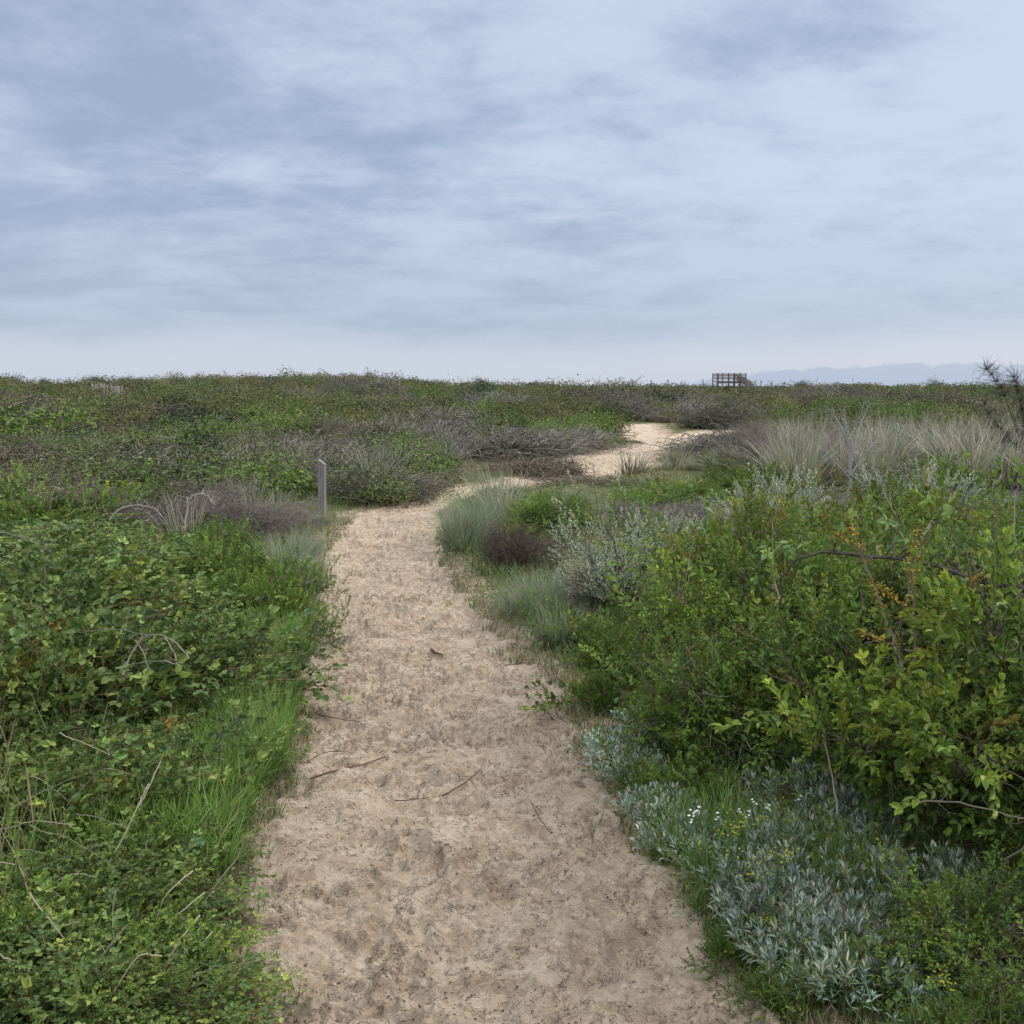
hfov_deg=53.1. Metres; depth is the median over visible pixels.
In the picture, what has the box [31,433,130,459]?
olive shrub
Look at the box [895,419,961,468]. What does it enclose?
marram tuft
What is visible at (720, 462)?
bright bush
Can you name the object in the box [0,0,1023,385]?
sky
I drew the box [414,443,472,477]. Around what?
brown shrub
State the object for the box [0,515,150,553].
bramble bush
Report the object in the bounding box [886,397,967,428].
green shrub
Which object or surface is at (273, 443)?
bare shrub
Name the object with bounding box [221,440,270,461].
marram tuft
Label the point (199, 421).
green shrub
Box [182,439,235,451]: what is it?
olive shrub
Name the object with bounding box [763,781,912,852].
silver leaved plant
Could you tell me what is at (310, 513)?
bare bush
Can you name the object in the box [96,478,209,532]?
bare bush
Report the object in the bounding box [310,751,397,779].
stick
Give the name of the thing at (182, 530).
marram tuft
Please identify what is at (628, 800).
silver leaved plant
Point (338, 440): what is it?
bare shrub
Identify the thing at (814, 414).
olive shrub
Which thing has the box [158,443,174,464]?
dead cane
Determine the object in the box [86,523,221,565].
bright shrub
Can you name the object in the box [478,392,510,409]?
green shrub
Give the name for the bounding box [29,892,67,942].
dry stem
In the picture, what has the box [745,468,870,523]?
bare bush
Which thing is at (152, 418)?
brown shrub
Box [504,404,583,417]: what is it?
bare shrub
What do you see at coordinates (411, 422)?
green shrub
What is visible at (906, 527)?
privet bush
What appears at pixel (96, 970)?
dry stem
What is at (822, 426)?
marram tuft
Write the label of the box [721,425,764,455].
bare bush
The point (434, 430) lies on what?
bare shrub
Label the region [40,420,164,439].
brown shrub
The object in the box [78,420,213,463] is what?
olive shrub
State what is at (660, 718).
privet bush
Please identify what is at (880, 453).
marram tuft
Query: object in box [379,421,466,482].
green shrub
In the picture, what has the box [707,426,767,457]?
bare bush
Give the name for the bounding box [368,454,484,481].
olive shrub
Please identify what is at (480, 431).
olive shrub
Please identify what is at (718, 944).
green plant
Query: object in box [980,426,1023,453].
marram tuft
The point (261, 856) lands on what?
grass sprout
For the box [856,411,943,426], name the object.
bare shrub
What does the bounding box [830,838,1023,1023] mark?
privet bush
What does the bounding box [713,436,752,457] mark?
marram tuft
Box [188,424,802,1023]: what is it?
sand path
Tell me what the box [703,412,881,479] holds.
bare bush
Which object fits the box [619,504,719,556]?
thorn bush
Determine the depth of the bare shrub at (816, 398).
51.20 m
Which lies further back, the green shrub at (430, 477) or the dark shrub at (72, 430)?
the dark shrub at (72, 430)
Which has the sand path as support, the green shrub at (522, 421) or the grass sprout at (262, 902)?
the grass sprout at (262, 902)
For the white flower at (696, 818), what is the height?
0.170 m
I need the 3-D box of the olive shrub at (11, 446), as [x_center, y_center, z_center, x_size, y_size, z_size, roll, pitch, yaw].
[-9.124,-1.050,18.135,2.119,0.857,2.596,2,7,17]
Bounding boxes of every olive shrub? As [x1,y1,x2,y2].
[0,426,45,446]
[0,427,71,457]
[0,439,192,473]
[0,440,115,489]
[0,454,19,476]
[0,479,93,516]
[7,460,61,480]
[23,428,119,449]
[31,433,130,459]
[41,427,114,450]
[52,453,159,487]
[62,461,241,540]
[65,482,115,494]
[66,443,300,491]
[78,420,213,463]
[89,456,317,507]
[135,416,213,436]
[170,433,230,448]
[173,418,226,439]
[178,444,245,463]
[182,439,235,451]
[192,422,268,440]
[200,418,309,435]
[200,429,320,449]
[205,429,249,443]
[223,436,282,452]
[226,495,312,514]
[227,418,287,431]
[229,427,321,441]
[281,427,357,450]
[296,452,465,508]
[296,471,399,506]
[306,423,454,461]
[341,461,454,488]
[343,411,435,444]
[360,435,425,458]
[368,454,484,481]
[395,410,485,427]
[450,411,550,437]
[458,426,503,437]
[518,426,589,453]
[560,417,636,448]
[613,435,643,447]
[744,409,857,428]
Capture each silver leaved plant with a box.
[567,725,648,766]
[587,744,673,787]
[602,781,737,827]
[605,718,686,760]
[610,701,655,731]
[631,808,735,865]
[670,825,832,928]
[684,729,767,770]
[706,870,872,968]
[722,836,870,920]
[727,910,982,1023]
[730,802,859,873]
[730,864,922,968]
[740,757,888,824]
[757,821,964,919]
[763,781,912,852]
[790,894,969,1003]
[838,879,1017,994]
[866,840,1023,929]
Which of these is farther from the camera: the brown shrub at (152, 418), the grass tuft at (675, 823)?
the brown shrub at (152, 418)
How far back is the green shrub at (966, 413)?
32.93 m
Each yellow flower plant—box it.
[688,829,799,922]
[722,797,795,865]
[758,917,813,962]
[899,934,982,1018]
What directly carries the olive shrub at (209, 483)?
on the ground at (666, 429)
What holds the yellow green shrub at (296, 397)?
on the ground at (666, 429)
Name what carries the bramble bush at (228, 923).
on the ground at (666, 429)
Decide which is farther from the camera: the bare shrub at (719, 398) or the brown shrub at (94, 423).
the bare shrub at (719, 398)
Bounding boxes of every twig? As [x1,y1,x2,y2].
[700,638,725,678]
[761,521,782,589]
[761,569,789,627]
[803,721,847,815]
[893,499,905,573]
[910,788,1023,823]
[944,724,1023,779]
[980,500,1003,629]
[990,568,1023,650]
[1004,846,1023,860]
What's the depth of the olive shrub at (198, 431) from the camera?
25.75 m
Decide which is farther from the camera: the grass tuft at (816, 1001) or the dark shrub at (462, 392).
the dark shrub at (462, 392)
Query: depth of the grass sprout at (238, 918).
3.08 m
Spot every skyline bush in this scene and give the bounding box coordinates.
[7,371,25,380]
[921,375,942,387]
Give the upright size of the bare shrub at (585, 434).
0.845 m
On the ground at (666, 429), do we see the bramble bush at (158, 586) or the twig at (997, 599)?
the bramble bush at (158, 586)
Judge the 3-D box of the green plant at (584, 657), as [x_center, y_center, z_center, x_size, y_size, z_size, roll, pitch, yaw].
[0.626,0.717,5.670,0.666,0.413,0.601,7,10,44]
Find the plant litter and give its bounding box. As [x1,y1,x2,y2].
[169,502,1020,1023]
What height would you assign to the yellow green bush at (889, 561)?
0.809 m
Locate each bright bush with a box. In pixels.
[496,482,623,540]
[590,484,716,521]
[593,474,735,505]
[682,449,764,473]
[686,456,824,495]
[803,448,878,482]
[807,471,931,544]
[853,451,935,477]
[863,448,999,497]
[910,456,989,481]
[954,484,1023,540]
[980,455,1023,488]
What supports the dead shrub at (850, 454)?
on the ground at (666, 429)
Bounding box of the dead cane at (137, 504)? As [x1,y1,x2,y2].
[109,494,169,519]
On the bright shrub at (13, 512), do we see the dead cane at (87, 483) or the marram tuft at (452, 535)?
the dead cane at (87, 483)
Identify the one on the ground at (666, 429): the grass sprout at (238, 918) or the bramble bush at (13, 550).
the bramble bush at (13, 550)
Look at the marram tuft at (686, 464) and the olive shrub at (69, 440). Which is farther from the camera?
the olive shrub at (69, 440)
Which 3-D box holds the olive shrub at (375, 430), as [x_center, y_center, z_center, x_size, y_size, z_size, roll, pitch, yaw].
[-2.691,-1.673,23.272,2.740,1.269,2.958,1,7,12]
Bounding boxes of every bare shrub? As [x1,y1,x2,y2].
[0,387,100,416]
[1,482,79,499]
[4,466,62,492]
[184,428,344,457]
[192,448,326,471]
[252,458,353,495]
[260,430,421,469]
[278,383,339,400]
[290,439,438,481]
[296,410,440,438]
[297,409,386,437]
[304,430,406,449]
[315,367,420,399]
[318,433,367,446]
[319,379,423,402]
[328,423,415,438]
[343,392,414,408]
[372,398,503,426]
[386,414,477,447]
[391,412,504,440]
[393,388,453,408]
[425,429,547,457]
[442,419,612,464]
[458,385,526,406]
[474,391,544,411]
[486,393,551,403]
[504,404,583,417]
[524,381,610,398]
[537,424,614,449]
[537,425,645,454]
[539,422,611,453]
[577,386,658,411]
[578,375,652,400]
[590,389,669,404]
[597,391,645,419]
[603,397,662,421]
[634,421,783,455]
[635,408,676,421]
[636,387,726,399]
[637,390,700,403]
[640,401,704,418]
[664,387,692,399]
[664,392,782,428]
[672,407,714,416]
[673,395,730,411]
[691,389,736,398]
[701,395,733,404]
[745,403,834,414]
[766,416,830,430]
[767,385,834,398]
[770,377,854,396]
[780,380,864,404]
[795,386,859,404]
[803,394,855,406]
[810,381,872,397]
[817,399,868,410]
[824,385,922,399]
[839,390,899,402]
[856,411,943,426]
[898,386,1000,403]
[940,395,1003,407]
[968,396,1023,416]
[972,354,1023,450]
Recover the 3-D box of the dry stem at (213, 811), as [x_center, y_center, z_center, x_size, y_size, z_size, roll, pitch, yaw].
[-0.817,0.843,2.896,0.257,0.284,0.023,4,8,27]
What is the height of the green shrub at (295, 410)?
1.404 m
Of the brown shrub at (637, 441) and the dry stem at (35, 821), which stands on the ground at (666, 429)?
the brown shrub at (637, 441)
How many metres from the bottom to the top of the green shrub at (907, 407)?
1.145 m
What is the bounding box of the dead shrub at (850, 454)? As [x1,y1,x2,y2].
[814,398,884,493]
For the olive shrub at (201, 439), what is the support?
on the ground at (666, 429)
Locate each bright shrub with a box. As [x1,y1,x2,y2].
[0,453,69,514]
[0,467,171,533]
[0,796,181,891]
[0,847,144,997]
[5,627,119,732]
[7,883,279,1023]
[27,770,275,891]
[70,474,183,523]
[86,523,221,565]
[158,509,277,554]
[158,513,303,592]
[177,544,340,631]
[182,527,335,594]
[203,619,339,666]
[239,567,350,656]
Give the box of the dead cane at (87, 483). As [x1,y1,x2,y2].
[59,464,114,500]
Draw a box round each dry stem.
[0,820,73,830]
[0,862,26,887]
[0,954,33,972]
[2,846,64,857]
[13,766,92,807]
[22,856,68,881]
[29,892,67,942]
[30,825,108,862]
[56,873,97,880]
[59,732,109,754]
[63,779,113,903]
[67,769,133,805]
[76,810,129,828]
[95,924,127,979]
[105,784,148,868]
[107,953,161,1003]
[108,701,160,726]
[112,887,118,947]
[137,761,161,808]
[152,870,192,930]
[165,915,200,968]
[177,892,204,914]
[189,771,253,849]
[200,840,243,906]
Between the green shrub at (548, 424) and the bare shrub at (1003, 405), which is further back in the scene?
the bare shrub at (1003, 405)
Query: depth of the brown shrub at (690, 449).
22.83 m
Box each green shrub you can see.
[0,384,112,440]
[8,434,91,454]
[10,469,158,496]
[18,439,280,493]
[57,387,155,410]
[73,419,203,451]
[109,425,181,441]
[137,408,192,431]
[153,408,288,438]
[158,408,264,433]
[160,442,348,504]
[216,396,295,421]
[239,433,339,486]
[248,411,300,426]
[249,400,383,437]
[278,393,315,401]
[279,392,318,419]
[291,389,324,401]
[294,395,343,413]
[313,378,354,402]
[373,413,415,429]
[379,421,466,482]
[395,412,427,428]
[398,461,461,494]
[404,381,441,399]
[413,382,469,392]
[416,398,490,415]
[436,479,565,511]
[453,401,480,416]
[474,395,500,412]
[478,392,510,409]
[479,398,558,416]
[486,396,537,433]
[492,400,531,420]
[508,411,574,432]
[533,411,598,425]
[545,414,598,428]
[553,406,604,433]
[562,406,630,429]
[564,397,638,435]
[564,410,635,440]
[611,377,655,402]
[655,410,676,420]
[729,420,819,437]
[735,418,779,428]
[739,403,811,422]
[769,391,799,410]
[775,416,838,432]
[801,399,837,415]
[811,396,865,407]
[812,387,857,410]
[816,398,902,423]
[820,392,927,414]
[841,390,904,413]
[847,390,963,411]
[854,388,897,419]
[885,400,948,415]
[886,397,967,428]
[897,393,1003,422]
[898,397,939,412]
[908,391,948,416]
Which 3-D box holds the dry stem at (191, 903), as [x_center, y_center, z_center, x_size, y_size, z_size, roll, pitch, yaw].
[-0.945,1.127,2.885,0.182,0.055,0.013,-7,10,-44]
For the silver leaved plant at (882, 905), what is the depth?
2.81 m
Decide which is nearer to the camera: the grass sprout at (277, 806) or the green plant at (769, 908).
the green plant at (769, 908)
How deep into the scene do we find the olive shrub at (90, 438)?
22.35 m
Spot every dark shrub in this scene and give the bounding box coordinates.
[40,424,105,438]
[67,399,115,408]
[105,426,245,455]
[108,399,268,429]
[113,446,199,472]
[119,421,183,435]
[146,389,217,405]
[258,427,331,440]
[362,400,406,416]
[428,381,508,396]
[446,391,486,407]
[455,386,509,398]
[462,380,498,389]
[553,418,627,437]
[563,395,633,421]
[638,383,712,403]
[883,386,932,396]
[884,391,934,405]
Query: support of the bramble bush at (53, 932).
on the ground at (666, 429)
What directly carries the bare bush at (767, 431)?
on the ground at (666, 429)
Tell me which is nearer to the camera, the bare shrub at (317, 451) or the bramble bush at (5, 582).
the bramble bush at (5, 582)
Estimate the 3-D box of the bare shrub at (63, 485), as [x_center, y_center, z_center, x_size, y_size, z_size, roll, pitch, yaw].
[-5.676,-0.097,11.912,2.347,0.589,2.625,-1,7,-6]
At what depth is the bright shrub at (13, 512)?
10.19 m
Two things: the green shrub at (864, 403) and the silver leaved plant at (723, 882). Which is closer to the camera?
the silver leaved plant at (723, 882)
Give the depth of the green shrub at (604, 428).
27.53 m
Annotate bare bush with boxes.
[1,470,123,490]
[65,471,174,500]
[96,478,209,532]
[132,477,283,534]
[155,471,271,510]
[188,481,320,541]
[263,488,341,531]
[544,537,642,614]
[550,492,721,529]
[640,488,853,537]
[678,411,837,476]
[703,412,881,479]
[705,409,778,450]
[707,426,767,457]
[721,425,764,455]
[729,410,811,444]
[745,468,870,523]
[779,421,858,451]
[819,421,866,444]
[819,455,959,502]
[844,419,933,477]
[856,427,916,451]
[858,411,914,435]
[867,423,959,441]
[875,410,953,440]
[887,411,951,445]
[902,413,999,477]
[927,473,1023,527]
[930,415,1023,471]
[934,409,1021,436]
[940,416,1023,451]
[960,429,1023,471]
[991,441,1022,465]
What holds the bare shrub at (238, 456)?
on the ground at (666, 429)
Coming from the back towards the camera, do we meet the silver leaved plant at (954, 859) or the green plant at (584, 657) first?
the green plant at (584, 657)
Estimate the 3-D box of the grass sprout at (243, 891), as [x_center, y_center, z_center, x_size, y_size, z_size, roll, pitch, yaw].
[-0.839,1.159,3.181,0.096,0.097,0.161,-5,9,-37]
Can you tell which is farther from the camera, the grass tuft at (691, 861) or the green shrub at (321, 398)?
the green shrub at (321, 398)
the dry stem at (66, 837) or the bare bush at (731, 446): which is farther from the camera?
the bare bush at (731, 446)
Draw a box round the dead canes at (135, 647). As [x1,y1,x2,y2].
[85,624,188,674]
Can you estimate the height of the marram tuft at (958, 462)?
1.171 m
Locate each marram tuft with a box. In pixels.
[15,427,65,441]
[16,429,73,445]
[57,432,109,455]
[140,492,233,539]
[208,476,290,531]
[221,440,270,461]
[225,428,263,444]
[241,526,343,571]
[262,486,302,525]
[267,537,352,598]
[278,528,334,557]
[292,441,338,481]
[311,513,329,523]
[333,436,404,476]
[373,443,413,469]
[403,484,507,560]
[412,427,467,451]
[421,475,521,543]
[422,437,478,463]
[450,457,533,511]
[456,461,551,526]
[474,559,590,635]
[478,576,548,619]
[508,596,604,659]
[561,484,590,504]
[595,445,674,474]
[644,436,697,469]
[655,459,673,469]
[669,456,704,470]
[677,459,700,471]
[698,444,725,465]
[705,445,731,468]
[712,441,769,475]
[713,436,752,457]
[722,427,871,485]
[738,423,850,485]
[743,419,822,476]
[752,420,867,495]
[756,414,870,460]
[768,411,837,434]
[770,420,836,446]
[790,426,905,485]
[791,410,852,440]
[816,419,946,490]
[819,412,887,437]
[838,410,916,443]
[841,408,933,479]
[849,410,936,470]
[862,412,957,438]
[879,413,978,451]
[887,418,976,472]
[890,417,1023,491]
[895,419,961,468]
[899,424,993,453]
[907,411,971,434]
[908,414,1023,485]
[911,430,1009,459]
[928,406,984,436]
[955,430,1023,489]
[960,409,1016,436]
[980,412,1021,444]
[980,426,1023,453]
[983,415,1020,439]
[983,431,1023,479]
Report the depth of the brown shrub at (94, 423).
26.41 m
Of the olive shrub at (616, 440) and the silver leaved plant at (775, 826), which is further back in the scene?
the olive shrub at (616, 440)
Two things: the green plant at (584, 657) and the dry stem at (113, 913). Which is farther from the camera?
the green plant at (584, 657)
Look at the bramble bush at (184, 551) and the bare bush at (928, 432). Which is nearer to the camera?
the bramble bush at (184, 551)
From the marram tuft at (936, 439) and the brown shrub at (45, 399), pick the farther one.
the brown shrub at (45, 399)
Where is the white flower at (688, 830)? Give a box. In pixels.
[687,815,692,852]
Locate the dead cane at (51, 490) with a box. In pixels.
[36,472,64,509]
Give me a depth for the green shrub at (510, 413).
34.08 m
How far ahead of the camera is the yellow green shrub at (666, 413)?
43.02 m
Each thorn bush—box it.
[542,464,705,611]
[543,554,633,593]
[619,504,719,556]
[680,459,897,540]
[848,423,1022,518]
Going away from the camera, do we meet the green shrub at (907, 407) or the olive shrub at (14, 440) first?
the olive shrub at (14, 440)
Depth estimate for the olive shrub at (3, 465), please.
13.45 m
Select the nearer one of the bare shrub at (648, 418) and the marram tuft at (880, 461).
the marram tuft at (880, 461)
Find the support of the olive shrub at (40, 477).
on the ground at (666, 429)
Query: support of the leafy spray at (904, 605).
on the ground at (666, 429)
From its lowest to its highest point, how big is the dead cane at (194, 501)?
0.391 m
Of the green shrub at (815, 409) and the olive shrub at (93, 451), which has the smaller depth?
the olive shrub at (93, 451)
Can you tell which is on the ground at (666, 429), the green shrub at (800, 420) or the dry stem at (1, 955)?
the green shrub at (800, 420)
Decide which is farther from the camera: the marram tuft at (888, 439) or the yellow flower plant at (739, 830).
the marram tuft at (888, 439)
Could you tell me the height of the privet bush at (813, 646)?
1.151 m
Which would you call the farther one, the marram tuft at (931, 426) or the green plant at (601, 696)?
the marram tuft at (931, 426)
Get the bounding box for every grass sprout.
[226,871,256,902]
[235,890,275,924]
[246,828,288,858]
[256,893,275,909]
[263,795,290,818]
[281,967,329,1004]
[283,770,307,794]
[463,596,477,610]
[491,640,512,656]
[507,652,521,664]
[569,809,605,841]
[711,999,778,1023]
[729,957,756,980]
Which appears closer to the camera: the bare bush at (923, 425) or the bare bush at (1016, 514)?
the bare bush at (1016, 514)
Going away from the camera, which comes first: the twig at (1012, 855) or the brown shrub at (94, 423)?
the twig at (1012, 855)
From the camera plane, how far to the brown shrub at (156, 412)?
35.38 m
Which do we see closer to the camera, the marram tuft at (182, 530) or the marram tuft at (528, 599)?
the marram tuft at (528, 599)
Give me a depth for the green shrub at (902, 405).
40.69 m
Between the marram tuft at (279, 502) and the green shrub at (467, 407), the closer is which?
the marram tuft at (279, 502)
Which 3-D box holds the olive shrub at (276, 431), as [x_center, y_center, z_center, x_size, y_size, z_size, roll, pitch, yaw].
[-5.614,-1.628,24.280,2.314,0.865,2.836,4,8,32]
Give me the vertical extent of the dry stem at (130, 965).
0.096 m
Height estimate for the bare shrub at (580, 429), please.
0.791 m
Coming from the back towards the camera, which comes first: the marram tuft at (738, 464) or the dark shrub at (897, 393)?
the dark shrub at (897, 393)
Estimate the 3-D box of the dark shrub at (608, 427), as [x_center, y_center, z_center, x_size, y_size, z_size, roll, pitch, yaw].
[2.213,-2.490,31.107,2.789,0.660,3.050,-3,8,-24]
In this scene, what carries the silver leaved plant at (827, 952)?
on the ground at (666, 429)
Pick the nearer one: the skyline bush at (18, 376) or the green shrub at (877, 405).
the green shrub at (877, 405)
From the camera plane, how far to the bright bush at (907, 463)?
16.18 m
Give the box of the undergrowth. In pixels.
[0,496,1023,1023]
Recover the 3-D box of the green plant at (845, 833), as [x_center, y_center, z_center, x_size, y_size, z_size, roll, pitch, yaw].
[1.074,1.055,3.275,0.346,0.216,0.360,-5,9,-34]
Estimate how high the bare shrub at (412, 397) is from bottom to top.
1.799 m
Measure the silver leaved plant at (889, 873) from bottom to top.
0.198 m
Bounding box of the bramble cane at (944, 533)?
[751,502,1023,621]
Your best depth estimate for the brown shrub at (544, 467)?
18.07 m
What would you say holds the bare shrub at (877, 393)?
on the ground at (666, 429)
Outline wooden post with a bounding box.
[318,459,326,516]
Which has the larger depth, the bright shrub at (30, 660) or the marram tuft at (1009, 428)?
the marram tuft at (1009, 428)
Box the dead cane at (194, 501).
[177,486,222,529]
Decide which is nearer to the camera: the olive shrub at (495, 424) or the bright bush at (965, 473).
the bright bush at (965, 473)
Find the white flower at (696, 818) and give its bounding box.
[694,806,699,841]
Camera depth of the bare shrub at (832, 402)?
48.27 m
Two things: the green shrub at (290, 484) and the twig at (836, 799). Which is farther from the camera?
the green shrub at (290, 484)
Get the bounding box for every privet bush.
[519,480,904,706]
[560,551,809,717]
[578,601,833,792]
[642,505,1023,841]
[785,449,1023,582]
[817,455,1023,888]
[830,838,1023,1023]
[873,497,1023,771]
[885,969,1023,1023]
[930,767,1023,890]
[943,501,1023,552]
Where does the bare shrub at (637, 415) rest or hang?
on the ground at (666, 429)
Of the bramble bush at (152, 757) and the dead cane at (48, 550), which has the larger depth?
the dead cane at (48, 550)
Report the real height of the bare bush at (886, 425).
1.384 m
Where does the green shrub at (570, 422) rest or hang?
on the ground at (666, 429)
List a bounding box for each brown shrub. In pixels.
[0,434,93,478]
[0,482,162,522]
[22,392,76,405]
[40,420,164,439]
[72,415,115,432]
[104,399,188,413]
[119,412,175,423]
[144,407,175,417]
[268,381,329,394]
[281,442,423,470]
[310,372,390,394]
[351,467,469,507]
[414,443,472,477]
[469,452,603,479]
[517,473,597,487]
[563,475,662,488]
[625,438,644,443]
[643,415,679,422]
[648,449,708,461]
[658,443,695,451]
[663,396,710,405]
[676,444,708,454]
[692,391,783,405]
[787,417,859,431]
[919,387,967,398]
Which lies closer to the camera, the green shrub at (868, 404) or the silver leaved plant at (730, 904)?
the silver leaved plant at (730, 904)
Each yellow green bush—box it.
[635,459,870,642]
[688,529,1023,694]
[759,464,1010,558]
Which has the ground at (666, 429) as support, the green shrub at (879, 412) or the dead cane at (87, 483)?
the green shrub at (879, 412)
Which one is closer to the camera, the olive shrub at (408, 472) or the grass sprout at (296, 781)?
the grass sprout at (296, 781)
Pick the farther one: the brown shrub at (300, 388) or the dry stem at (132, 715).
the brown shrub at (300, 388)
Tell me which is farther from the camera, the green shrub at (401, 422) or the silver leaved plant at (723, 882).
the green shrub at (401, 422)
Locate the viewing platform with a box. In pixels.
[712,373,753,389]
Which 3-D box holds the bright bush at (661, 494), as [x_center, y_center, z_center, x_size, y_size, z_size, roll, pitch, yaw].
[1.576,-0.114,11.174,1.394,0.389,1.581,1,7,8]
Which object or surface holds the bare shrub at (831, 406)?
on the ground at (666, 429)
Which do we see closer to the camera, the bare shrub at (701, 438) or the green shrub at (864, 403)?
the bare shrub at (701, 438)
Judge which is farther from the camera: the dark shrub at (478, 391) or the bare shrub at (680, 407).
the dark shrub at (478, 391)
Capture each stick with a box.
[307,747,342,761]
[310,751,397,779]
[315,713,359,721]
[395,796,437,800]
[430,648,442,654]
[442,769,480,795]
[531,802,551,833]
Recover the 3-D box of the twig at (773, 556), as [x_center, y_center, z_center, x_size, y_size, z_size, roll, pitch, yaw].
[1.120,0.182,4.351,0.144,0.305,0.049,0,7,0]
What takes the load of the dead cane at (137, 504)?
on the marram tuft at (182, 530)
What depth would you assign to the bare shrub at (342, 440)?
20.48 m
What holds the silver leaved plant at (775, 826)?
on the ground at (666, 429)
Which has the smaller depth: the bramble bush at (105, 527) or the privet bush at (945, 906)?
the privet bush at (945, 906)
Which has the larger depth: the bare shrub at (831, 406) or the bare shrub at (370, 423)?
the bare shrub at (831, 406)
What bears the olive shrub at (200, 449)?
on the ground at (666, 429)
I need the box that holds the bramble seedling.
[519,658,591,719]
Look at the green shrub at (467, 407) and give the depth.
34.72 m
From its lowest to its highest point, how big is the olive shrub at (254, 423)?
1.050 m
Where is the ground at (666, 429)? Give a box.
[4,385,1023,1023]
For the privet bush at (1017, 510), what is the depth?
5.31 m
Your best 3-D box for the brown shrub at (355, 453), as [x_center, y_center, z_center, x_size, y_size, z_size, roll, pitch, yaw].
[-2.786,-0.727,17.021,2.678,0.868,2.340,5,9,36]
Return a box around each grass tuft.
[130,724,237,795]
[167,780,274,857]
[177,679,271,745]
[220,714,327,794]
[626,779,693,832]
[629,792,734,877]
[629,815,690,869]
[650,817,755,899]
[655,767,791,858]
[658,861,740,923]
[700,796,816,889]
[758,940,855,1021]
[769,744,893,812]
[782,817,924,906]
[782,927,891,1023]
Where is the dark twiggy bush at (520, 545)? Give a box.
[467,512,584,574]
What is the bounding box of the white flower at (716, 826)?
[715,812,719,855]
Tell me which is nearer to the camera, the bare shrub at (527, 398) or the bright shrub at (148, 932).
the bright shrub at (148, 932)
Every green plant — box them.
[513,591,612,645]
[563,599,660,688]
[565,653,660,721]
[607,743,680,802]
[609,626,829,772]
[614,686,775,768]
[629,750,745,816]
[676,909,790,986]
[717,958,835,1023]
[732,847,815,916]
[752,893,849,964]
[776,786,858,885]
[780,815,885,865]
[780,923,910,1017]
[798,823,913,925]
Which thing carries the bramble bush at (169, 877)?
on the ground at (666, 429)
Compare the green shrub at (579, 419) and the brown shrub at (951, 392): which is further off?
the brown shrub at (951, 392)
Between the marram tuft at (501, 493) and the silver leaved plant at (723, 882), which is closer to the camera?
the silver leaved plant at (723, 882)
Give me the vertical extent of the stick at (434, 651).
0.026 m
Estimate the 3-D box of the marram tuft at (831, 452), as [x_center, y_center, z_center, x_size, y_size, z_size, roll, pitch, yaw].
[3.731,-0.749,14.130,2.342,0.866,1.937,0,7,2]
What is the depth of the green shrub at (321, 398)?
44.59 m
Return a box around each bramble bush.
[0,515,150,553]
[0,529,217,577]
[0,529,232,628]
[0,536,296,601]
[0,547,136,626]
[0,561,312,741]
[0,602,223,751]
[0,688,255,864]
[0,695,305,847]
[0,830,228,958]
[0,842,187,1023]
[0,882,277,1023]
[6,600,351,739]
[6,821,269,946]
[9,508,186,546]
[31,563,262,630]
[48,931,307,1023]
[138,587,339,632]
[151,910,237,964]
[846,524,1023,643]
[868,642,1023,763]
[943,678,1023,769]
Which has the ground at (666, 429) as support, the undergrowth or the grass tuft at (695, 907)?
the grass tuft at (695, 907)
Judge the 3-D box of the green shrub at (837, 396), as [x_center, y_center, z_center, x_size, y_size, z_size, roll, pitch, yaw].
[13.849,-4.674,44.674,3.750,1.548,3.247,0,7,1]
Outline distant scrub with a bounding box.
[0,365,1023,434]
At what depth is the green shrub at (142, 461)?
14.12 m
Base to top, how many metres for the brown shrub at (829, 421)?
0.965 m
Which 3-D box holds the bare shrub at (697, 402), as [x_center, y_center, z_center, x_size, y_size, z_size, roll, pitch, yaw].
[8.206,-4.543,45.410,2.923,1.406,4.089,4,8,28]
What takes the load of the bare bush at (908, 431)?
on the ground at (666, 429)
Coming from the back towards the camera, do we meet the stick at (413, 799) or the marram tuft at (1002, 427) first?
the marram tuft at (1002, 427)
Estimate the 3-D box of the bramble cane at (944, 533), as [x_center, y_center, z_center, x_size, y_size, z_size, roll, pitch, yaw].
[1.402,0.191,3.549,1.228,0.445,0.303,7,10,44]
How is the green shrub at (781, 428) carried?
on the ground at (666, 429)
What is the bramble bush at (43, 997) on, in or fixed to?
on the ground at (666, 429)
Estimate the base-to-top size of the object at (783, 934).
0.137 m
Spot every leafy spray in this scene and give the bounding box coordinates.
[711,642,974,776]
[829,522,989,786]
[848,644,1023,818]
[898,524,1023,699]
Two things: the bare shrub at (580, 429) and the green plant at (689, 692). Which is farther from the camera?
the bare shrub at (580, 429)
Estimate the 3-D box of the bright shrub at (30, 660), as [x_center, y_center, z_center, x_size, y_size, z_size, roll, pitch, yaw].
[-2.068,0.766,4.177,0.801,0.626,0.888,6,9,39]
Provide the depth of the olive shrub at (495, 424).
25.79 m
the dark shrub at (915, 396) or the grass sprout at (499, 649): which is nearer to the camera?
the grass sprout at (499, 649)
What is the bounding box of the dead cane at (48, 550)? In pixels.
[0,529,61,554]
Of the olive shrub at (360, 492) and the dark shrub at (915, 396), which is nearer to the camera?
the olive shrub at (360, 492)
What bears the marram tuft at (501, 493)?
on the ground at (666, 429)

